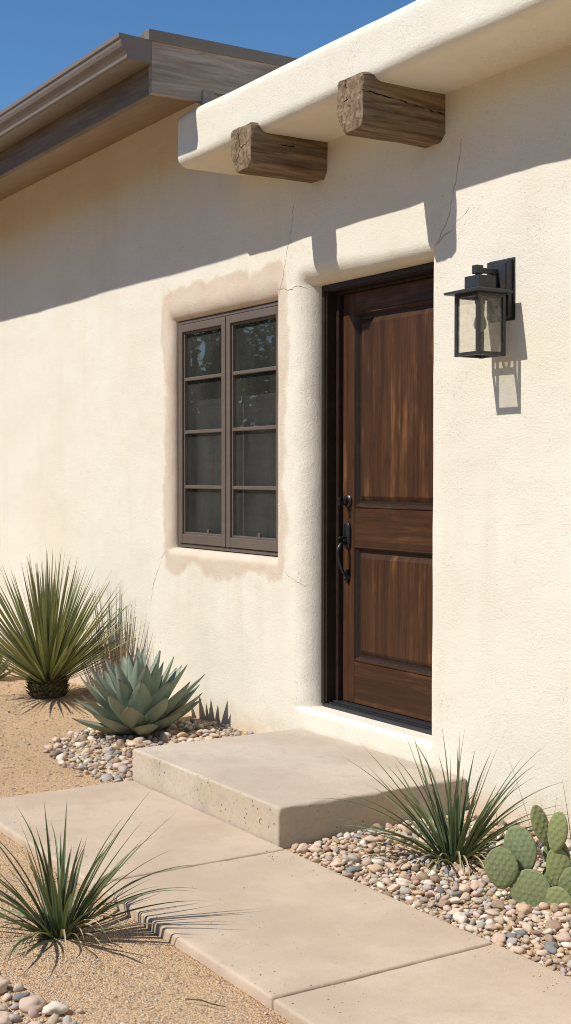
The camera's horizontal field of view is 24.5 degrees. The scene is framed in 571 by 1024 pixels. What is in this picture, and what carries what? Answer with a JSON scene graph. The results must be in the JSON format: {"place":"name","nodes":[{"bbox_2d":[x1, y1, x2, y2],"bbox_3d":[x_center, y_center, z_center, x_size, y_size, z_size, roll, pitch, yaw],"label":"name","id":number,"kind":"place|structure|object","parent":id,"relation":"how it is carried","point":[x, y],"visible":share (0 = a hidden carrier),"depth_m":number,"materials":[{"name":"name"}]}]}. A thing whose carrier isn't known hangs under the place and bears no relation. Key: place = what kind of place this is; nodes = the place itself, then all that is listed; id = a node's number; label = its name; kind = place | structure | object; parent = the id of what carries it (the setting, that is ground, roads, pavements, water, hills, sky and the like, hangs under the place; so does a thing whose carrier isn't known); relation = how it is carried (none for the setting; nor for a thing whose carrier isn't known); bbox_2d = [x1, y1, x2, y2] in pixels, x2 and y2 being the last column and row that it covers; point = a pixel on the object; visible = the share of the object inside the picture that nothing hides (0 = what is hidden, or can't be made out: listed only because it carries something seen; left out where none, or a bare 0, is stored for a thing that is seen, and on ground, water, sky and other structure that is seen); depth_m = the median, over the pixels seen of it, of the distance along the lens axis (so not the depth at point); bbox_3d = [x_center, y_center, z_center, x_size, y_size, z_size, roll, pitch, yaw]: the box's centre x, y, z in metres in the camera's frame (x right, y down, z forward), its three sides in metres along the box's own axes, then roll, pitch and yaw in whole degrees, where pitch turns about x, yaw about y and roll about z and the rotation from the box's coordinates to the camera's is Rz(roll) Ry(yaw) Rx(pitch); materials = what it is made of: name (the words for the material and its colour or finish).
{"place":"outdoors","nodes":[
{"label":"outdoors","id":0,"kind":"place"},
{"bbox_2d":[0,654,13,678],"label":"agave","id":1,"kind":"object","parent":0,"point":[3,675],"visible":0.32,"depth_m":9.73,"materials":[{"name":"green plant"}]},
{"bbox_2d":[43,719,253,781],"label":"fine gravel","id":2,"kind":"structure","parent":0,"point":[166,733],"depth_m":7.37,"materials":[{"name":"beige gravel"}]},
{"bbox_2d":[0,0,415,110],"label":"sky","id":3,"kind":"structure","parent":0,"point":[39,39],"materials":[{"name":"blue"}]},
{"bbox_2d":[0,780,570,1023],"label":"path","id":4,"kind":"structure","parent":0,"point":[423,973],"depth_m":4.38,"materials":[{"name":"concrete"}]},
{"bbox_2d":[0,661,570,1023],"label":"ground","id":5,"kind":"structure","parent":0,"point":[14,848],"depth_m":4.26,"materials":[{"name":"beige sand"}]},
{"bbox_2d":[0,1004,8,1011],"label":"pebble","id":6,"kind":"object","parent":5,"relation":"on","point":[3,1007],"visible":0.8,"depth_m":3.74,"materials":[{"name":"beige stone"}]},
{"bbox_2d":[0,979,9,993],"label":"pebble","id":7,"kind":"object","parent":5,"relation":"on","point":[4,983],"visible":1,"depth_m":3.87,"materials":[{"name":"beige stone"}]},
{"bbox_2d":[0,1016,10,1023],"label":"pebble","id":8,"kind":"object","parent":5,"relation":"on","point":[5,1020],"visible":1,"depth_m":3.61,"materials":[{"name":"beige stone"}]},
{"bbox_2d":[0,1011,11,1016],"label":"pebble","id":9,"kind":"object","parent":5,"relation":"on","point":[4,1013],"visible":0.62,"depth_m":3.70,"materials":[{"name":"beige stone"}]},
{"bbox_2d":[9,1014,20,1022],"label":"pebble","id":10,"kind":"object","parent":5,"relation":"on","point":[14,1018],"visible":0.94,"depth_m":3.68,"materials":[{"name":"grey stone"}]},
{"bbox_2d":[12,992,29,1000],"bbox_3d":[-0.772,1.414,3.830,0.049,0.029,0.034,-1,2,-31],"label":"pebble","id":11,"kind":"object","parent":5,"relation":"on","point":[18,996],"visible":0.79,"depth_m":3.82,"materials":[{"name":"stone"}]},
{"bbox_2d":[19,994,46,1012],"bbox_3d":[-0.726,1.411,3.772,0.076,0.036,0.071,0,2,-1],"label":"pebble","id":12,"kind":"object","parent":5,"relation":"on","point":[36,1001],"visible":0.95,"depth_m":3.76,"materials":[{"name":"beige stone"}]},
{"bbox_2d":[28,1021,41,1023],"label":"pebble","id":13,"kind":"object","parent":5,"relation":"on","point":[35,1022],"visible":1,"depth_m":3.64,"materials":[{"name":"beige stone"}]},
{"bbox_2d":[44,745,53,749],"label":"pebble","id":14,"kind":"object","parent":5,"relation":"on","point":[51,747],"visible":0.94,"depth_m":7.24,"materials":[{"name":"beige stone"}]},
{"bbox_2d":[49,751,56,756],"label":"pebble","id":15,"kind":"object","parent":5,"relation":"on","point":[53,753],"visible":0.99,"depth_m":7.10,"materials":[{"name":"brown stone"}]},
{"bbox_2d":[42,1001,69,1014],"bbox_3d":[-0.654,1.413,3.740,0.076,0.036,0.068,0,2,-3],"label":"pebble","id":16,"kind":"object","parent":5,"relation":"on","point":[55,1007],"visible":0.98,"depth_m":3.72,"materials":[{"name":"beige stone"}]},
{"bbox_2d":[53,743,62,747],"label":"pebble","id":17,"kind":"object","parent":5,"relation":"on","point":[58,745],"visible":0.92,"depth_m":7.30,"materials":[{"name":"beige stone"}]},
{"bbox_2d":[56,753,65,760],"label":"pebble","id":18,"kind":"object","parent":5,"relation":"on","point":[61,756],"visible":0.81,"depth_m":7.01,"materials":[{"name":"beige stone"}]},
{"bbox_2d":[2,983,123,1023],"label":"pebbles","id":19,"kind":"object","parent":5,"relation":"on","point":[34,1012],"depth_m":3.74,"materials":[{"name":"stone"}]},
{"bbox_2d":[62,1015,71,1023],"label":"pebble","id":20,"kind":"object","parent":5,"relation":"on","point":[67,1019],"visible":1,"depth_m":3.67,"materials":[{"name":"grey stone"}]},
{"bbox_2d":[0,552,145,698],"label":"yucca","id":21,"kind":"object","parent":5,"relation":"on","point":[50,658],"visible":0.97,"depth_m":8.61,"materials":[{"name":"green plant"}]},
{"bbox_2d":[69,756,80,762],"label":"pebble","id":22,"kind":"object","parent":5,"relation":"on","point":[73,759],"visible":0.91,"depth_m":6.97,"materials":[{"name":"beige stone"}]},
{"bbox_2d":[75,742,85,747],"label":"pebble","id":23,"kind":"object","parent":5,"relation":"on","point":[80,744],"visible":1,"depth_m":7.33,"materials":[{"name":"beige stone"}]},
{"bbox_2d":[78,734,87,740],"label":"pebble","id":24,"kind":"object","parent":5,"relation":"on","point":[83,737],"visible":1,"depth_m":7.51,"materials":[{"name":"brown stone"}]},
{"bbox_2d":[77,765,88,770],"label":"pebble","id":25,"kind":"object","parent":5,"relation":"on","point":[81,768],"visible":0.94,"depth_m":6.77,"materials":[{"name":"grey stone"}]},
{"bbox_2d":[82,748,91,753],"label":"pebble","id":26,"kind":"object","parent":5,"relation":"on","point":[86,750],"visible":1,"depth_m":7.16,"materials":[{"name":"beige stone"}]},
{"bbox_2d":[0,786,195,965],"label":"grassy yucca","id":27,"kind":"object","parent":5,"relation":"on","point":[54,917],"visible":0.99,"depth_m":4.34,"materials":[{"name":"green plant"}]},
{"bbox_2d":[99,773,113,781],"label":"pebble","id":28,"kind":"object","parent":5,"relation":"on","point":[106,777],"visible":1,"depth_m":6.57,"materials":[{"name":"grey stone"}]},
{"bbox_2d":[102,748,114,753],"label":"pebble","id":29,"kind":"object","parent":5,"relation":"on","point":[108,750],"visible":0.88,"depth_m":7.14,"materials":[{"name":"grey stone"}]},
{"bbox_2d":[104,755,114,760],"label":"pebble","id":30,"kind":"object","parent":5,"relation":"on","point":[108,757],"visible":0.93,"depth_m":7.00,"materials":[{"name":"grey stone"}]},
{"bbox_2d":[109,745,119,750],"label":"pebble","id":31,"kind":"object","parent":5,"relation":"on","point":[114,747],"visible":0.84,"depth_m":7.21,"materials":[{"name":"beige stone"}]},
{"bbox_2d":[109,758,120,763],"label":"pebble","id":32,"kind":"object","parent":5,"relation":"on","point":[115,760],"visible":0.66,"depth_m":6.91,"materials":[{"name":"brown stone"}]},
{"bbox_2d":[90,610,143,671],"bbox_3d":[-1.079,0.905,8.542,0.255,0.699,0.379,-2,2,-44],"label":"grass clump","id":33,"kind":"object","parent":5,"relation":"on","point":[123,649],"visible":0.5,"depth_m":8.54,"materials":[{"name":"plant"}]},
{"bbox_2d":[112,762,123,770],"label":"pebble","id":34,"kind":"object","parent":5,"relation":"on","point":[115,766],"visible":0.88,"depth_m":6.79,"materials":[{"name":"beige stone"}]},
{"bbox_2d":[116,739,126,747],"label":"pebble","id":35,"kind":"object","parent":5,"relation":"on","point":[120,743],"visible":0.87,"depth_m":7.29,"materials":[{"name":"brown stone"}]},
{"bbox_2d":[118,765,129,773],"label":"pebble","id":36,"kind":"object","parent":5,"relation":"on","point":[123,769],"visible":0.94,"depth_m":6.74,"materials":[{"name":"grey stone"}]},
{"bbox_2d":[127,740,139,746],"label":"pebble","id":37,"kind":"object","parent":5,"relation":"on","point":[132,743],"visible":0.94,"depth_m":7.29,"materials":[{"name":"beige stone"}]},
{"bbox_2d":[72,647,204,735],"bbox_3d":[-0.856,1.051,7.642,0.770,0.498,0.796,-1,2,-32],"label":"agave","id":38,"kind":"object","parent":5,"relation":"on","point":[130,695],"visible":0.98,"depth_m":7.47,"materials":[{"name":"green plant"}]},
{"bbox_2d":[134,737,144,742],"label":"pebble","id":39,"kind":"object","parent":5,"relation":"on","point":[141,739],"visible":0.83,"depth_m":7.35,"materials":[{"name":"beige stone"}]},
{"bbox_2d":[135,743,144,747],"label":"pebble","id":40,"kind":"object","parent":5,"relation":"on","point":[139,745],"visible":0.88,"depth_m":7.22,"materials":[{"name":"brown stone"}]},
{"bbox_2d":[185,998,225,1006],"bbox_3d":[-0.231,1.412,3.782,0.133,0.009,0.013,1,2,26],"label":"twig","id":41,"kind":"object","parent":5,"relation":"on","point":[204,1001],"visible":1,"depth_m":3.78,"materials":[{"name":"brown wood"}]},
{"bbox_2d":[209,733,218,737],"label":"pebble","id":42,"kind":"object","parent":5,"relation":"on","point":[214,735],"visible":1,"depth_m":7.37,"materials":[{"name":"beige stone"}]},
{"bbox_2d":[0,0,570,838],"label":"adobe house","id":43,"kind":"structure","parent":5,"relation":"on","point":[276,454],"depth_m":6.95,"materials":[{"name":"beige paint"}]},
{"bbox_2d":[178,302,277,555],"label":"window","id":44,"kind":"structure","parent":43,"relation":"in","point":[235,377],"depth_m":7.86,"materials":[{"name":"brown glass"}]},
{"bbox_2d":[336,277,433,721],"bbox_3d":[0.546,-0.061,6.579,0.133,2.150,0.933,-1,2,-32],"label":"door","id":45,"kind":"structure","parent":43,"relation":"in","point":[387,499],"depth_m":6.64,"materials":[{"name":"brown wood"}]},
{"bbox_2d":[444,257,515,358],"bbox_3d":[0.832,-0.867,5.555,0.238,0.420,0.216,-1,2,-32],"label":"wall lantern","id":46,"kind":"object","parent":43,"relation":"attached to","point":[495,287],"depth_m":5.54,"materials":[{"name":"black metal"}]},
{"bbox_2d":[133,728,465,848],"bbox_3d":[0.026,1.288,6.168,0.996,0.233,1.364,-1,2,-32],"label":"concrete step","id":47,"kind":"object","parent":5,"relation":"on","point":[267,786],"visible":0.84,"depth_m":5.85,"materials":[{"name":"beige concrete"}]},
{"bbox_2d":[296,843,307,853],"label":"pebble","id":48,"kind":"object","parent":5,"relation":"on","point":[302,848],"visible":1,"depth_m":5.27,"materials":[{"name":"beige stone"}]},
{"bbox_2d":[308,845,322,852],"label":"pebble","id":49,"kind":"object","parent":5,"relation":"on","point":[314,848],"visible":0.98,"depth_m":5.26,"materials":[{"name":"beige stone"}]},
{"bbox_2d":[330,860,344,867],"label":"pebble","id":50,"kind":"object","parent":5,"relation":"on","point":[338,863],"visible":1,"depth_m":5.07,"materials":[{"name":"beige stone"}]},
{"bbox_2d":[346,854,360,863],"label":"pebble","id":51,"kind":"object","parent":5,"relation":"on","point":[353,858],"visible":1,"depth_m":5.12,"materials":[{"name":"grey stone"}]},
{"bbox_2d":[346,865,360,872],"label":"pebble","id":52,"kind":"object","parent":5,"relation":"on","point":[352,869],"visible":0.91,"depth_m":5.01,"materials":[{"name":"stone"}]},
{"bbox_2d":[364,835,379,842],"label":"pebble","id":53,"kind":"object","parent":5,"relation":"on","point":[370,839],"visible":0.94,"depth_m":5.36,"materials":[{"name":"beige stone"}]},
{"bbox_2d":[369,863,382,872],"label":"pebble","id":54,"kind":"object","parent":5,"relation":"on","point":[375,867],"visible":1,"depth_m":5.01,"materials":[{"name":"stone"}]},
{"bbox_2d":[371,857,383,865],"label":"pebble","id":55,"kind":"object","parent":5,"relation":"on","point":[379,860],"visible":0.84,"depth_m":5.08,"materials":[{"name":"beige stone"}]},
{"bbox_2d":[385,863,396,869],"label":"pebble","id":56,"kind":"object","parent":5,"relation":"on","point":[389,865],"visible":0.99,"depth_m":5.04,"materials":[{"name":"stone"}]},
{"bbox_2d":[387,884,398,890],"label":"pebble","id":57,"kind":"object","parent":5,"relation":"on","point":[393,887],"visible":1,"depth_m":4.81,"materials":[{"name":"beige stone"}]},
{"bbox_2d":[395,877,412,886],"bbox_3d":[0.438,1.371,4.862,0.066,0.030,0.041,10,15,13],"label":"pebble","id":58,"kind":"object","parent":5,"relation":"on","point":[403,882],"visible":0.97,"depth_m":4.85,"materials":[{"name":"beige stone"}]},
{"bbox_2d":[398,863,410,869],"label":"pebble","id":59,"kind":"object","parent":5,"relation":"on","point":[403,866],"visible":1,"depth_m":5.01,"materials":[{"name":"stone"}]},
{"bbox_2d":[399,873,410,880],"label":"pebble","id":60,"kind":"object","parent":5,"relation":"on","point":[405,876],"visible":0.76,"depth_m":4.92,"materials":[{"name":"stone"}]},
{"bbox_2d":[412,890,424,895],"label":"pebble","id":61,"kind":"object","parent":5,"relation":"on","point":[416,892],"visible":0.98,"depth_m":4.74,"materials":[{"name":"stone"}]},
{"bbox_2d":[417,873,429,881],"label":"pebble","id":62,"kind":"object","parent":5,"relation":"on","point":[421,877],"visible":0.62,"depth_m":4.89,"materials":[{"name":"brown stone"}]},
{"bbox_2d":[421,858,432,865],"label":"pebble","id":63,"kind":"object","parent":5,"relation":"on","point":[427,860],"visible":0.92,"depth_m":5.07,"materials":[{"name":"grey stone"}]},
{"bbox_2d":[421,880,434,886],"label":"pebble","id":64,"kind":"object","parent":5,"relation":"on","point":[431,882],"visible":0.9,"depth_m":4.83,"materials":[{"name":"beige stone"}]},
{"bbox_2d":[291,810,570,975],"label":"gravel","id":65,"kind":"structure","parent":5,"relation":"on","point":[378,880],"depth_m":4.82,"materials":[{"name":"beige gravel"}]},
{"bbox_2d":[427,869,436,875],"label":"pebble","id":66,"kind":"object","parent":5,"relation":"on","point":[432,872],"visible":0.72,"depth_m":4.94,"materials":[{"name":"beige stone"}]},
{"bbox_2d":[430,876,441,882],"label":"pebble","id":67,"kind":"object","parent":5,"relation":"on","point":[435,879],"visible":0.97,"depth_m":4.86,"materials":[{"name":"brown stone"}]},
{"bbox_2d":[311,725,570,891],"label":"grassy yucca","id":68,"kind":"object","parent":5,"relation":"on","point":[447,841],"visible":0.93,"depth_m":5.11,"materials":[{"name":"green plant"}]},
{"bbox_2d":[436,899,449,907],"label":"pebble","id":69,"kind":"object","parent":5,"relation":"on","point":[441,903],"visible":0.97,"depth_m":4.61,"materials":[{"name":"brown stone"}]},
{"bbox_2d":[450,866,458,873],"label":"pebble","id":70,"kind":"object","parent":5,"relation":"on","point":[455,869],"visible":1,"depth_m":4.95,"materials":[{"name":"beige stone"}]},
{"bbox_2d":[448,897,461,904],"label":"pebble","id":71,"kind":"object","parent":5,"relation":"on","point":[455,900],"visible":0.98,"depth_m":4.62,"materials":[{"name":"beige stone"}]},
{"bbox_2d":[447,908,462,915],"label":"pebble","id":72,"kind":"object","parent":5,"relation":"on","point":[452,911],"visible":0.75,"depth_m":4.53,"materials":[{"name":"beige stone"}]},
{"bbox_2d":[453,911,467,923],"bbox_3d":[0.595,1.385,4.473,0.047,0.044,0.062,-12,5,-23],"label":"pebble","id":73,"kind":"object","parent":5,"relation":"on","point":[459,917],"visible":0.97,"depth_m":4.46,"materials":[{"name":"beige stone"}]},
{"bbox_2d":[458,867,471,875],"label":"pebble","id":74,"kind":"object","parent":5,"relation":"on","point":[460,872],"visible":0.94,"depth_m":4.92,"materials":[{"name":"beige stone"}]},
{"bbox_2d":[459,884,470,892],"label":"pebble","id":75,"kind":"object","parent":5,"relation":"on","point":[463,888],"visible":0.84,"depth_m":4.73,"materials":[{"name":"beige stone"}]},
{"bbox_2d":[460,892,469,900],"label":"pebble","id":76,"kind":"object","parent":5,"relation":"on","point":[465,896],"visible":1,"depth_m":4.67,"materials":[{"name":"beige stone"}]},
{"bbox_2d":[466,925,477,932],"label":"pebble","id":77,"kind":"object","parent":5,"relation":"on","point":[471,929],"visible":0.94,"depth_m":4.37,"materials":[{"name":"beige stone"}]},
{"bbox_2d":[470,881,484,890],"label":"pebble","id":78,"kind":"object","parent":5,"relation":"on","point":[475,885],"visible":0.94,"depth_m":4.76,"materials":[{"name":"beige stone"}]},
{"bbox_2d":[485,924,497,930],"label":"pebble","id":79,"kind":"object","parent":5,"relation":"on","point":[491,927],"visible":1,"depth_m":4.38,"materials":[{"name":"beige stone"}]},
{"bbox_2d":[485,909,499,916],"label":"pebble","id":80,"kind":"object","parent":5,"relation":"on","point":[493,912],"visible":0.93,"depth_m":4.50,"materials":[{"name":"beige stone"}]},
{"bbox_2d":[491,932,505,943],"bbox_3d":[0.695,1.390,4.280,0.051,0.024,0.056,-5,17,29],"label":"pebble","id":81,"kind":"object","parent":5,"relation":"on","point":[497,937],"visible":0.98,"depth_m":4.27,"materials":[{"name":"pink stone"}]},
{"bbox_2d":[491,900,505,909],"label":"pebble","id":82,"kind":"object","parent":5,"relation":"on","point":[498,904],"visible":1,"depth_m":4.57,"materials":[{"name":"brown stone"}]},
{"bbox_2d":[494,839,503,846],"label":"pebble","id":83,"kind":"object","parent":5,"relation":"on","point":[497,843],"visible":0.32,"depth_m":5.27,"materials":[{"name":"beige stone"}]},
{"bbox_2d":[494,916,504,924],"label":"pebble","id":84,"kind":"object","parent":5,"relation":"on","point":[499,919],"visible":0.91,"depth_m":4.43,"materials":[{"name":"beige stone"}]},
{"bbox_2d":[506,933,516,938],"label":"pebble","id":85,"kind":"object","parent":5,"relation":"on","point":[508,935],"visible":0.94,"depth_m":4.30,"materials":[{"name":"stone"}]},
{"bbox_2d":[506,937,517,945],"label":"pebble","id":86,"kind":"object","parent":5,"relation":"on","point":[512,940],"visible":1,"depth_m":4.25,"materials":[{"name":"grey stone"}]},
{"bbox_2d":[515,930,527,936],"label":"pebble","id":87,"kind":"object","parent":5,"relation":"on","point":[521,932],"visible":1,"depth_m":4.32,"materials":[{"name":"stone"}]},
{"bbox_2d":[516,903,532,914],"bbox_3d":[0.824,1.372,4.533,0.057,0.035,0.046,0,2,-6],"label":"pebble","id":88,"kind":"object","parent":5,"relation":"on","point":[526,908],"visible":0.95,"depth_m":4.52,"materials":[{"name":"stone"}]},
{"bbox_2d":[521,921,532,932],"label":"pebble","id":89,"kind":"object","parent":5,"relation":"on","point":[526,927],"visible":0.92,"depth_m":4.37,"materials":[{"name":"beige stone"}]},
{"bbox_2d":[485,805,570,910],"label":"prickly pear","id":90,"kind":"object","parent":5,"relation":"on","point":[528,884],"visible":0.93,"depth_m":4.59,"materials":[{"name":"green plant"}]},
{"bbox_2d":[491,754,570,837],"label":"grass clump","id":91,"kind":"object","parent":5,"relation":"on","point":[555,805],"visible":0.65,"depth_m":5.27,"materials":[{"name":"green plant"}]},
{"bbox_2d":[531,915,542,922],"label":"pebble","id":92,"kind":"object","parent":5,"relation":"on","point":[535,918],"visible":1,"depth_m":4.44,"materials":[{"name":"beige stone"}]},
{"bbox_2d":[536,949,549,955],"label":"pebble","id":93,"kind":"object","parent":5,"relation":"on","point":[543,952],"visible":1,"depth_m":4.14,"materials":[{"name":"beige stone"}]},
{"bbox_2d":[543,943,556,953],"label":"pebble","id":94,"kind":"object","parent":5,"relation":"on","point":[550,948],"visible":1,"depth_m":4.17,"materials":[{"name":"stone"}]},
{"bbox_2d":[545,934,555,941],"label":"pebble","id":95,"kind":"object","parent":5,"relation":"on","point":[549,938],"visible":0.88,"depth_m":4.26,"materials":[{"name":"brown stone"}]},
{"bbox_2d":[545,920,560,930],"bbox_3d":[0.889,1.376,4.369,0.054,0.026,0.059,-8,15,4],"label":"pebble","id":96,"kind":"object","parent":5,"relation":"on","point":[554,924],"visible":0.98,"depth_m":4.36,"materials":[{"name":"brown stone"}]},
{"bbox_2d":[555,932,570,942],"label":"pebble","id":97,"kind":"object","parent":5,"relation":"on","point":[560,937],"visible":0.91,"depth_m":4.25,"materials":[{"name":"beige stone"}]},
{"bbox_2d":[558,916,570,922],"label":"pebble","id":98,"kind":"object","parent":5,"relation":"on","point":[565,919],"visible":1,"depth_m":4.41,"materials":[{"name":"beige stone"}]},
{"bbox_2d":[559,903,569,909],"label":"pebble","id":99,"kind":"object","parent":5,"relation":"on","point":[562,906],"visible":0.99,"depth_m":4.53,"materials":[{"name":"stone"}]},
{"bbox_2d":[561,942,570,948],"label":"pebble","id":100,"kind":"object","parent":5,"relation":"on","point":[566,945],"visible":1,"depth_m":4.20,"materials":[{"name":"beige stone"}]},
{"bbox_2d":[565,837,570,848],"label":"pebble","id":101,"kind":"object","parent":5,"relation":"on","point":[568,842],"visible":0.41,"depth_m":5.27,"materials":[{"name":"beige stone"}]},
{"bbox_2d":[474,860,484,866],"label":"pebble","id":102,"kind":"object","parent":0,"point":[478,864],"visible":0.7,"depth_m":5.03,"materials":[{"name":"beige stone"}]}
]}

